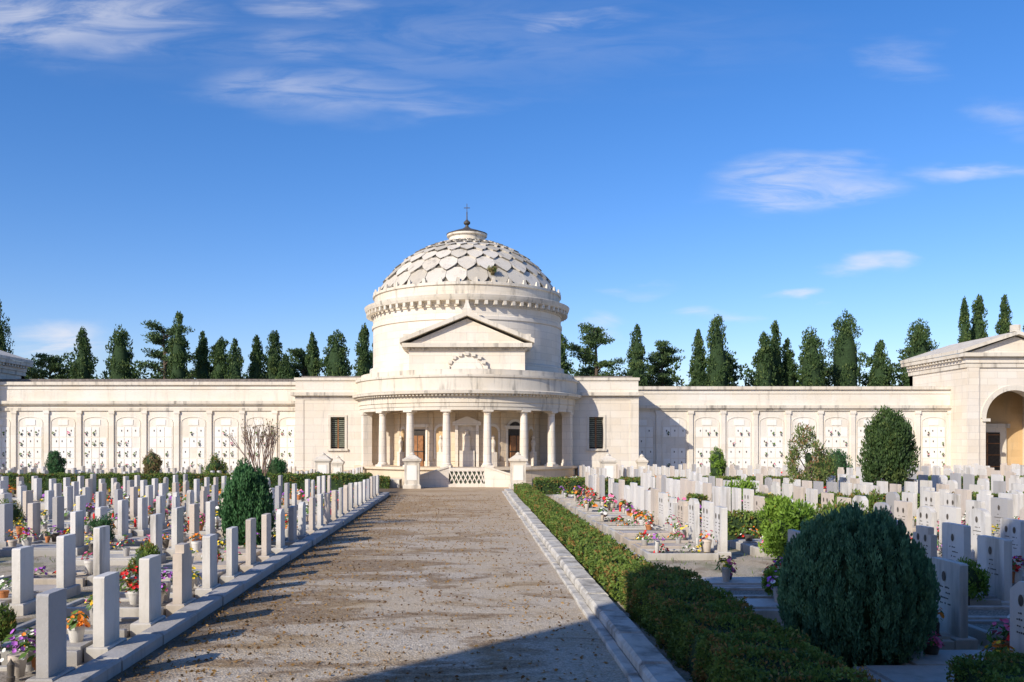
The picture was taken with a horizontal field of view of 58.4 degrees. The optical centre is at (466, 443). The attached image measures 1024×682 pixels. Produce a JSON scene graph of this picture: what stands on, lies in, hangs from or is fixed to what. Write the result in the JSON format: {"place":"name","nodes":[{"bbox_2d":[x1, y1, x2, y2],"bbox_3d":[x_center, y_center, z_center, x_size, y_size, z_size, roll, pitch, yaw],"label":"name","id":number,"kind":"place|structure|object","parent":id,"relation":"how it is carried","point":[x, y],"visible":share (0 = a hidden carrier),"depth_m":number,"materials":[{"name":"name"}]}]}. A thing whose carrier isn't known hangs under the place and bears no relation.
{"place":"outdoors","nodes":[
{"label":"outdoors","id":0,"kind":"place"},
{"bbox_2d":[0,350,33,378],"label":"arched pavilion","id":1,"kind":"structure","parent":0,"point":[13,367],"depth_m":66.23,"materials":[{"name":"stone"}]},
{"bbox_2d":[106,486,628,681],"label":"gravel path","id":2,"kind":"structure","parent":0,"point":[529,646],"depth_m":12.76,"materials":[{"name":"beige gravel"}]},
{"bbox_2d":[113,494,614,681],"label":"fallen leaves","id":3,"kind":"object","parent":2,"relation":"on","point":[302,645],"visible":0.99,"depth_m":13.93,"materials":[{"name":"brown plant"}]},
{"bbox_2d":[402,452,421,488],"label":"stone pedestal","id":4,"kind":"object","parent":2,"relation":"on","point":[412,460],"visible":1,"depth_m":48.88,"materials":[{"name":"stone"}]},
{"bbox_2d":[508,452,527,488],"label":"stone pedestal","id":5,"kind":"object","parent":2,"relation":"on","point":[518,461],"visible":0.88,"depth_m":48.88,"materials":[{"name":"stone"}]},
{"bbox_2d":[0,485,994,681],"bbox_3d":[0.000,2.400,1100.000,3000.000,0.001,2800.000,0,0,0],"label":"ground","id":6,"kind":"structure","parent":0,"point":[748,565],"depth_m":17.75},
{"bbox_2d":[0,301,14,359],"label":"cypress tree","id":7,"kind":"object","parent":6,"relation":"on","point":[3,343],"visible":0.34,"depth_m":100.01,"materials":[{"name":"green plant"}]},
{"bbox_2d":[0,602,17,664],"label":"potted shrub","id":8,"kind":"object","parent":6,"relation":"on","point":[8,622],"visible":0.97,"depth_m":9.84,"materials":[{"name":"green plant"}]},
{"bbox_2d":[0,588,75,681],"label":"grave","id":9,"kind":"object","parent":6,"relation":"on","point":[43,658],"visible":1,"depth_m":8.86,"materials":[{"name":"white stone"}]},
{"bbox_2d":[26,352,72,378],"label":"cedar tree","id":10,"kind":"object","parent":6,"relation":"on","point":[54,364],"visible":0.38,"depth_m":103.52,"materials":[{"name":"green plant"}]},
{"bbox_2d":[45,450,66,473],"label":"garden shrub","id":11,"kind":"object","parent":6,"relation":"on","point":[54,464],"visible":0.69,"depth_m":49.78,"materials":[{"name":"green plant"}]},
{"bbox_2d":[0,572,126,665],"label":"grave","id":12,"kind":"object","parent":6,"relation":"on","point":[104,637],"visible":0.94,"depth_m":10.13,"materials":[{"name":"white stone"}]},
{"bbox_2d":[70,326,95,378],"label":"cypress tree","id":13,"kind":"object","parent":6,"relation":"on","point":[83,367],"visible":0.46,"depth_m":100.64,"materials":[{"name":"green plant"}]},
{"bbox_2d":[14,554,165,637],"bbox_3d":[-4.810,1.919,11.682,1.740,0.962,0.840,0,0,0],"label":"grave","id":14,"kind":"object","parent":6,"relation":"on","point":[150,615],"visible":0.37,"depth_m":11.51,"materials":[{"name":"white stone"}]},
{"bbox_2d":[103,324,135,378],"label":"cypress tree","id":15,"kind":"object","parent":6,"relation":"on","point":[120,359],"visible":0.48,"depth_m":101.75,"materials":[{"name":"green plant"}]},
{"bbox_2d":[67,543,196,616],"bbox_3d":[-4.810,1.912,13.037,1.740,0.977,0.840,0,0,0],"label":"grave","id":16,"kind":"object","parent":6,"relation":"on","point":[181,574],"visible":0.59,"depth_m":12.88,"materials":[{"name":"white stone"}]},
{"bbox_2d":[127,540,159,575],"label":"potted shrub","id":17,"kind":"object","parent":6,"relation":"on","point":[143,551],"visible":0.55,"depth_m":14.72,"materials":[{"name":"green plant"}]},
{"bbox_2d":[0,379,295,473],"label":"burial wall wing","id":18,"kind":"structure","parent":6,"relation":"on","point":[107,424],"depth_m":62.28,"materials":[{"name":"white stone"}]},
{"bbox_2d":[142,448,162,473],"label":"garden shrub","id":19,"kind":"object","parent":6,"relation":"on","point":[152,462],"visible":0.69,"depth_m":49.73,"materials":[{"name":"green plant"}]},
{"bbox_2d":[134,320,195,378],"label":"cedar tree","id":20,"kind":"object","parent":6,"relation":"on","point":[156,338],"visible":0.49,"depth_m":103.53,"materials":[{"name":"green plant"}]},
{"bbox_2d":[119,534,220,598],"bbox_3d":[-4.810,1.917,14.400,1.740,0.966,0.843,0,0,0],"label":"grave","id":21,"kind":"object","parent":6,"relation":"on","point":[209,563],"visible":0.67,"depth_m":14.27,"materials":[{"name":"white stone"}]},
{"bbox_2d":[167,311,190,378],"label":"cypress tree","id":22,"kind":"object","parent":6,"relation":"on","point":[177,351],"visible":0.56,"depth_m":98.77,"materials":[{"name":"green plant"}]},
{"bbox_2d":[0,465,362,474],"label":"grave rows","id":23,"kind":"object","parent":6,"relation":"on","point":[24,470],"visible":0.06,"depth_m":53.31,"materials":[{"name":"white stone"}]},
{"bbox_2d":[128,526,241,584],"bbox_3d":[-4.810,1.920,15.758,1.740,0.960,0.840,0,0,0],"label":"grave","id":24,"kind":"object","parent":6,"relation":"on","point":[229,573],"visible":0.3,"depth_m":15.55,"materials":[{"name":"white stone"}]},
{"bbox_2d":[0,471,372,493],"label":"box hedge","id":25,"kind":"object","parent":6,"relation":"on","point":[340,480],"visible":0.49,"depth_m":43.65,"materials":[{"name":"green plant"}]},
{"bbox_2d":[0,474,379,615],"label":"grave rows","id":26,"kind":"object","parent":6,"relation":"on","point":[57,517],"visible":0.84,"depth_m":22.57,"materials":[{"name":"white stone"}]},
{"bbox_2d":[193,330,210,378],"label":"cypress tree","id":27,"kind":"object","parent":6,"relation":"on","point":[201,357],"visible":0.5,"depth_m":101.81,"materials":[{"name":"green plant"}]},
{"bbox_2d":[161,518,259,573],"bbox_3d":[-4.810,1.901,17.138,1.740,0.997,0.840,0,0,0],"label":"grave","id":28,"kind":"object","parent":6,"relation":"on","point":[250,562],"visible":0.5,"depth_m":16.91,"materials":[{"name":"white stone"}]},
{"bbox_2d":[201,453,229,474],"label":"garden shrub","id":29,"kind":"object","parent":6,"relation":"on","point":[215,464],"visible":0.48,"depth_m":48.76,"materials":[{"name":"green plant"}]},
{"bbox_2d":[210,336,228,378],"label":"cypress tree","id":30,"kind":"object","parent":6,"relation":"on","point":[219,362],"visible":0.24,"depth_m":99.36,"materials":[{"name":"green plant"}]},
{"bbox_2d":[54,492,389,681],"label":"stone curb","id":31,"kind":"structure","parent":6,"relation":"on","point":[114,661],"depth_m":12.18,"materials":[{"name":"white stone"}]},
{"bbox_2d":[189,513,274,562],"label":"grave","id":32,"kind":"object","parent":6,"relation":"on","point":[263,553],"visible":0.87,"depth_m":18.30,"materials":[{"name":"white stone"}]},
{"bbox_2d":[224,337,247,378],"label":"cypress tree","id":33,"kind":"object","parent":6,"relation":"on","point":[235,359],"visible":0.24,"depth_m":99.10,"materials":[{"name":"green plant"}]},
{"bbox_2d":[218,457,275,547],"bbox_3d":[-4.952,1.431,20.614,1.254,2.284,1.199,0,0,0],"label":"dark conifer shrub","id":34,"kind":"object","parent":6,"relation":"on","point":[245,494],"visible":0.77,"depth_m":20.24,"materials":[{"name":"green plant"}]},
{"bbox_2d":[217,509,287,553],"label":"grave","id":35,"kind":"object","parent":6,"relation":"on","point":[279,546],"visible":0.48,"depth_m":19.73,"materials":[{"name":"white stone"}]},
{"bbox_2d":[226,418,280,475],"bbox_3d":[-5.759,0.841,24.519,1.524,3.118,1.632,0,0,0],"label":"bare tree","id":36,"kind":"object","parent":6,"relation":"on","point":[269,435],"visible":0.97,"depth_m":24.64,"materials":[{"name":"brown plant"}]},
{"bbox_2d":[247,334,266,378],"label":"cypress tree","id":37,"kind":"object","parent":6,"relation":"on","point":[254,369],"visible":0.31,"depth_m":101.27,"materials":[{"name":"green plant"}]},
{"bbox_2d":[217,506,298,546],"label":"grave","id":38,"kind":"object","parent":6,"relation":"on","point":[291,539],"visible":0.3,"depth_m":21.02,"materials":[{"name":"white stone"}]},
{"bbox_2d":[262,330,282,378],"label":"cypress tree","id":39,"kind":"object","parent":6,"relation":"on","point":[273,360],"visible":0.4,"depth_m":101.61,"materials":[{"name":"green plant"}]},
{"bbox_2d":[274,353,294,378],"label":"cypress tree","id":40,"kind":"object","parent":6,"relation":"on","point":[285,372],"visible":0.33,"depth_m":99.63,"materials":[{"name":"green plant"}]},
{"bbox_2d":[271,502,308,539],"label":"grave","id":41,"kind":"object","parent":6,"relation":"on","point":[302,534],"visible":0.3,"depth_m":22.35,"materials":[{"name":"white stone"}]},
{"bbox_2d":[272,497,317,534],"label":"grave","id":42,"kind":"object","parent":6,"relation":"on","point":[312,516],"visible":0.38,"depth_m":23.69,"materials":[{"name":"white stone"}]},
{"bbox_2d":[286,348,324,377],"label":"cedar tree","id":43,"kind":"object","parent":6,"relation":"on","point":[301,355],"visible":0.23,"depth_m":105.49,"materials":[{"name":"green plant"}]},
{"bbox_2d":[304,331,321,375],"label":"cypress tree","id":44,"kind":"object","parent":6,"relation":"on","point":[312,361],"visible":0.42,"depth_m":102.00,"materials":[{"name":"green plant"}]},
{"bbox_2d":[313,452,332,473],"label":"stone pedestal","id":45,"kind":"object","parent":6,"relation":"on","point":[323,460],"visible":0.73,"depth_m":52.11,"materials":[{"name":"stone"}]},
{"bbox_2d":[319,329,351,375],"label":"cypress tree","id":46,"kind":"object","parent":6,"relation":"on","point":[335,363],"visible":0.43,"depth_m":98.04,"materials":[{"name":"green plant"}]},
{"bbox_2d":[354,322,372,375],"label":"cypress tree","id":47,"kind":"object","parent":6,"relation":"on","point":[364,363],"visible":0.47,"depth_m":98.16,"materials":[{"name":"green plant"}]},
{"bbox_2d":[290,212,643,487],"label":"domed cemetery chapel","id":48,"kind":"structure","parent":6,"relation":"on","point":[466,382],"depth_m":55.88,"materials":[{"name":"stone"}]},
{"bbox_2d":[24,350,930,385],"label":"distant trees","id":49,"kind":"object","parent":6,"relation":"on","point":[747,372],"visible":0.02,"depth_m":110.34,"materials":[{"name":"green plant"}]},
{"bbox_2d":[513,482,653,601],"bbox_3d":[2.595,2.127,28.952,0.972,0.629,30.346,0,0,0],"label":"box hedge","id":50,"kind":"object","parent":6,"relation":"on","point":[598,554],"visible":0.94,"depth_m":18.84,"materials":[{"name":"green plant"}]},
{"bbox_2d":[502,489,685,681],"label":"stone curb","id":51,"kind":"structure","parent":6,"relation":"on","point":[636,654],"depth_m":12.14,"materials":[{"name":"white stone"}]},
{"bbox_2d":[532,477,655,494],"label":"box hedge","id":52,"kind":"object","parent":6,"relation":"on","point":[549,486],"visible":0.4,"depth_m":43.25,"materials":[{"name":"green plant"}]},
{"bbox_2d":[566,322,625,375],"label":"cedar tree","id":53,"kind":"object","parent":6,"relation":"on","point":[593,337],"visible":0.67,"depth_m":103.60,"materials":[{"name":"green plant"}]},
{"bbox_2d":[573,479,624,513],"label":"grave","id":54,"kind":"object","parent":6,"relation":"on","point":[621,489],"visible":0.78,"depth_m":31.52,"materials":[{"name":"white stone"}]},
{"bbox_2d":[577,485,629,516],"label":"grave","id":55,"kind":"object","parent":6,"relation":"on","point":[626,493],"visible":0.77,"depth_m":30.50,"materials":[{"name":"white stone"}]},
{"bbox_2d":[598,453,617,478],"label":"stone pedestal","id":56,"kind":"object","parent":6,"relation":"on","point":[608,461],"visible":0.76,"depth_m":52.09,"materials":[{"name":"stone"}]},
{"bbox_2d":[581,482,636,519],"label":"grave","id":57,"kind":"object","parent":6,"relation":"on","point":[633,485],"visible":0.62,"depth_m":29.29,"materials":[{"name":"white stone"}]},
{"bbox_2d":[586,486,643,522],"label":"grave","id":58,"kind":"object","parent":6,"relation":"on","point":[639,499],"visible":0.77,"depth_m":28.06,"materials":[{"name":"white stone"}]},
{"bbox_2d":[591,490,650,525],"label":"grave","id":59,"kind":"object","parent":6,"relation":"on","point":[647,500],"visible":0.62,"depth_m":27.13,"materials":[{"name":"white stone"}]},
{"bbox_2d":[596,488,658,529],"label":"grave","id":60,"kind":"object","parent":6,"relation":"on","point":[654,499],"visible":0.52,"depth_m":25.80,"materials":[{"name":"white stone"}]},
{"bbox_2d":[602,492,667,532],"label":"grave","id":61,"kind":"object","parent":6,"relation":"on","point":[662,507],"visible":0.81,"depth_m":24.78,"materials":[{"name":"white stone"}]},
{"bbox_2d":[625,324,649,385],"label":"cypress tree","id":62,"kind":"object","parent":6,"relation":"on","point":[636,352],"visible":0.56,"depth_m":100.77,"materials":[{"name":"green plant"}]},
{"bbox_2d":[608,497,677,537],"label":"grave","id":63,"kind":"object","parent":6,"relation":"on","point":[672,508],"visible":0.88,"depth_m":23.80,"materials":[{"name":"white stone"}]},
{"bbox_2d":[615,500,687,542],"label":"grave","id":64,"kind":"object","parent":6,"relation":"on","point":[682,511],"visible":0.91,"depth_m":22.39,"materials":[{"name":"white stone"}]},
{"bbox_2d":[622,498,701,547],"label":"grave","id":65,"kind":"object","parent":6,"relation":"on","point":[693,524],"visible":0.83,"depth_m":21.32,"materials":[{"name":"white stone"}]},
{"bbox_2d":[642,339,687,385],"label":"cedar tree","id":66,"kind":"object","parent":6,"relation":"on","point":[661,357],"visible":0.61,"depth_m":104.63,"materials":[{"name":"green plant"}]},
{"bbox_2d":[631,501,713,553],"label":"grave","id":67,"kind":"object","parent":6,"relation":"on","point":[707,516],"visible":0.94,"depth_m":20.18,"materials":[{"name":"white stone"}]},
{"bbox_2d":[640,506,730,559],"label":"grave","id":68,"kind":"object","parent":6,"relation":"on","point":[706,551],"visible":1,"depth_m":18.98,"materials":[{"name":"white stone"}]},
{"bbox_2d":[688,328,708,385],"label":"cypress tree","id":69,"kind":"object","parent":6,"relation":"on","point":[697,375],"visible":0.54,"depth_m":101.13,"materials":[{"name":"green plant"}]},
{"bbox_2d":[701,314,733,385],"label":"cypress tree","id":70,"kind":"object","parent":6,"relation":"on","point":[717,368],"visible":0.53,"depth_m":100.59,"materials":[{"name":"green plant"}]},
{"bbox_2d":[708,445,727,476],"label":"garden shrub","id":71,"kind":"object","parent":6,"relation":"on","point":[717,462],"visible":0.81,"depth_m":48.75,"materials":[{"name":"green plant"}]},
{"bbox_2d":[692,529,799,586],"bbox_3d":[4.600,1.907,14.821,1.740,0.986,0.840,0,0,0],"label":"grave","id":72,"kind":"object","parent":6,"relation":"on","point":[726,579],"visible":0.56,"depth_m":14.60,"materials":[{"name":"white stone"}]},
{"bbox_2d":[713,561,780,597],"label":"grave","id":73,"kind":"object","parent":6,"relation":"on","point":[750,592],"visible":0.11,"depth_m":13.92,"materials":[{"name":"white stone"}]},
{"bbox_2d":[614,560,880,681],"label":"box hedge","id":74,"kind":"object","parent":6,"relation":"on","point":[698,628],"visible":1,"depth_m":9.36,"materials":[{"name":"green plant"}]},
{"bbox_2d":[736,570,783,623],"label":"grave","id":75,"kind":"object","parent":6,"relation":"on","point":[767,608],"visible":0.12,"depth_m":12.44,"materials":[{"name":"white stone"}]},
{"bbox_2d":[751,330,776,385],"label":"cypress tree","id":76,"kind":"object","parent":6,"relation":"on","point":[763,363],"visible":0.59,"depth_m":97.21,"materials":[{"name":"green plant"}]},
{"bbox_2d":[686,491,850,513],"bbox_3d":[9.846,1.989,29.596,5.493,0.937,1.073,0,0,0],"label":"box hedge","id":77,"kind":"object","parent":6,"relation":"on","point":[701,497],"visible":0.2,"depth_m":29.26,"materials":[{"name":"green plant"}]},
{"bbox_2d":[760,565,779,595],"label":"potted flowers","id":78,"kind":"object","parent":6,"relation":"on","point":[768,573],"visible":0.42,"depth_m":13.05,"materials":[{"name":"green plant"}]},
{"bbox_2d":[767,320,784,385],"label":"cypress tree","id":79,"kind":"object","parent":6,"relation":"on","point":[775,337],"visible":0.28,"depth_m":99.33,"materials":[{"name":"green plant"}]},
{"bbox_2d":[756,495,815,561],"bbox_3d":[6.210,1.685,17.603,1.235,1.430,1.173,0,0,0],"label":"leafy green bush","id":80,"kind":"object","parent":6,"relation":"on","point":[783,515],"visible":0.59,"depth_m":17.41,"materials":[{"name":"green plant"}]},
{"bbox_2d":[550,471,1023,646],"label":"grave rows","id":81,"kind":"object","parent":6,"relation":"on","point":[985,530],"visible":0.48,"depth_m":22.83,"materials":[{"name":"white stone"}]},
{"bbox_2d":[781,337,800,385],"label":"cypress tree","id":82,"kind":"object","parent":6,"relation":"on","point":[791,366],"visible":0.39,"depth_m":100.26,"materials":[{"name":"green plant"}]},
{"bbox_2d":[564,463,1023,479],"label":"grave rows","id":83,"kind":"object","parent":6,"relation":"on","point":[974,469],"visible":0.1,"depth_m":52.26,"materials":[{"name":"white stone"}]},
{"bbox_2d":[638,386,951,475],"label":"burial wall wing","id":84,"kind":"structure","parent":6,"relation":"on","point":[740,426],"depth_m":62.58,"materials":[{"name":"white stone"}]},
{"bbox_2d":[727,509,867,539],"bbox_3d":[7.836,2.020,22.368,4.148,0.880,0.972,0,0,0],"label":"box hedge","id":85,"kind":"object","parent":6,"relation":"on","point":[737,521],"visible":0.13,"depth_m":22.05,"materials":[{"name":"green plant"}]},
{"bbox_2d":[784,421,836,488],"bbox_3d":[12.759,0.774,34.014,1.836,3.251,1.663,0,0,0],"label":"sparse small tree","id":86,"kind":"object","parent":6,"relation":"on","point":[808,470],"visible":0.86,"depth_m":33.88,"materials":[{"name":"green plant"}]},
{"bbox_2d":[795,325,828,385],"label":"cypress tree","id":87,"kind":"object","parent":6,"relation":"on","point":[811,372],"visible":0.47,"depth_m":97.81,"materials":[{"name":"green plant"}]},
{"bbox_2d":[825,447,853,475],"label":"garden shrub","id":88,"kind":"object","parent":6,"relation":"on","point":[840,457],"visible":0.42,"depth_m":51.60,"materials":[{"name":"green plant"}]},
{"bbox_2d":[811,497,873,522],"bbox_3d":[7.386,1.767,18.187,1.615,1.399,1.576,0,0,-23],"label":"leafy green bush","id":89,"kind":"object","parent":6,"relation":"on","point":[830,506],"visible":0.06,"depth_m":18.16,"materials":[{"name":"green plant"}]},
{"bbox_2d":[825,310,865,385],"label":"cypress tree","id":90,"kind":"object","parent":6,"relation":"on","point":[845,371],"visible":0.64,"depth_m":101.65,"materials":[{"name":"green plant"}]},
{"bbox_2d":[776,500,940,668],"bbox_3d":[4.259,1.567,9.998,1.664,1.902,1.679,0,0,0],"label":"round thuja shrub","id":91,"kind":"object","parent":6,"relation":"on","point":[857,586],"visible":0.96,"depth_m":9.46,"materials":[{"name":"green plant"}]},
{"bbox_2d":[702,474,1023,490],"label":"box hedge","id":92,"kind":"object","parent":6,"relation":"on","point":[724,477],"visible":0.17,"depth_m":43.66,"materials":[{"name":"green plant"}]},
{"bbox_2d":[849,488,883,511],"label":"garden shrub","id":93,"kind":"object","parent":6,"relation":"on","point":[872,497],"visible":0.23,"depth_m":25.76,"materials":[{"name":"green plant"}]},
{"bbox_2d":[867,339,896,385],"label":"cypress tree","id":94,"kind":"object","parent":6,"relation":"on","point":[882,374],"visible":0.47,"depth_m":100.52,"materials":[{"name":"green plant"}]},
{"bbox_2d":[856,405,920,491],"bbox_3d":[15.918,0.447,34.446,2.150,3.905,2.089,0,0,0],"label":"oval thuja tree","id":95,"kind":"object","parent":6,"relation":"on","point":[889,454],"visible":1,"depth_m":33.97,"materials":[{"name":"green plant"}]},
{"bbox_2d":[906,323,930,385],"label":"cypress tree","id":96,"kind":"object","parent":6,"relation":"on","point":[919,346],"visible":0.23,"depth_m":97.68,"materials":[{"name":"green plant"}]},
{"bbox_2d":[898,318,939,385],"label":"cypress tree","id":97,"kind":"object","parent":6,"relation":"on","point":[909,331],"visible":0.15,"depth_m":101.03,"materials":[{"name":"green plant"}]},
{"bbox_2d":[853,581,1023,681],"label":"grave","id":98,"kind":"object","parent":6,"relation":"on","point":[910,673],"visible":0.61,"depth_m":9.12,"materials":[{"name":"white stone"}]},
{"bbox_2d":[883,618,1009,664],"bbox_3d":[5.400,1.891,9.700,1.740,1.017,0.840,0,0,0],"label":"grave","id":99,"kind":"object","parent":6,"relation":"on","point":[935,654],"visible":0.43,"depth_m":9.78,"materials":[{"name":"white stone"}]},
{"bbox_2d":[918,557,977,649],"bbox_3d":[5.000,1.894,10.900,1.740,1.012,0.840,0,0,0],"label":"grave","id":100,"kind":"object","parent":6,"relation":"on","point":[952,617],"visible":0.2,"depth_m":10.62,"materials":[{"name":"white stone"}]},
{"bbox_2d":[900,324,1023,470],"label":"arched pavilion","id":101,"kind":"structure","parent":6,"relation":"on","point":[983,378],"depth_m":61.24,"materials":[{"name":"stone"}]},
{"bbox_2d":[957,295,970,352],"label":"cypress tree","id":102,"kind":"object","parent":6,"relation":"on","point":[964,321],"visible":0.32,"depth_m":97.42,"materials":[{"name":"green plant"}]},
{"bbox_2d":[956,556,990,605],"bbox_3d":[7.110,1.994,13.018,0.654,0.812,0.602,0,0,0],"label":"potted shrub","id":103,"kind":"object","parent":6,"relation":"on","point":[978,580],"visible":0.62,"depth_m":12.86,"materials":[{"name":"green plant"}]},
{"bbox_2d":[969,293,988,339],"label":"cypress tree","id":104,"kind":"object","parent":6,"relation":"on","point":[978,330],"visible":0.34,"depth_m":98.99,"materials":[{"name":"green plant"}]},
{"bbox_2d":[944,649,1023,681],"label":"box hedge","id":105,"kind":"object","parent":6,"relation":"on","point":[999,667],"visible":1,"depth_m":7.98,"materials":[{"name":"green plant"}]},
{"bbox_2d":[995,294,1012,335],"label":"cypress tree","id":106,"kind":"object","parent":6,"relation":"on","point":[1003,324],"visible":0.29,"depth_m":99.83,"materials":[{"name":"green plant"}]},
{"bbox_2d":[0,0,1023,385],"label":"sky","id":107,"kind":"structure","parent":0,"point":[244,169],"materials":[{"name":"blue"}]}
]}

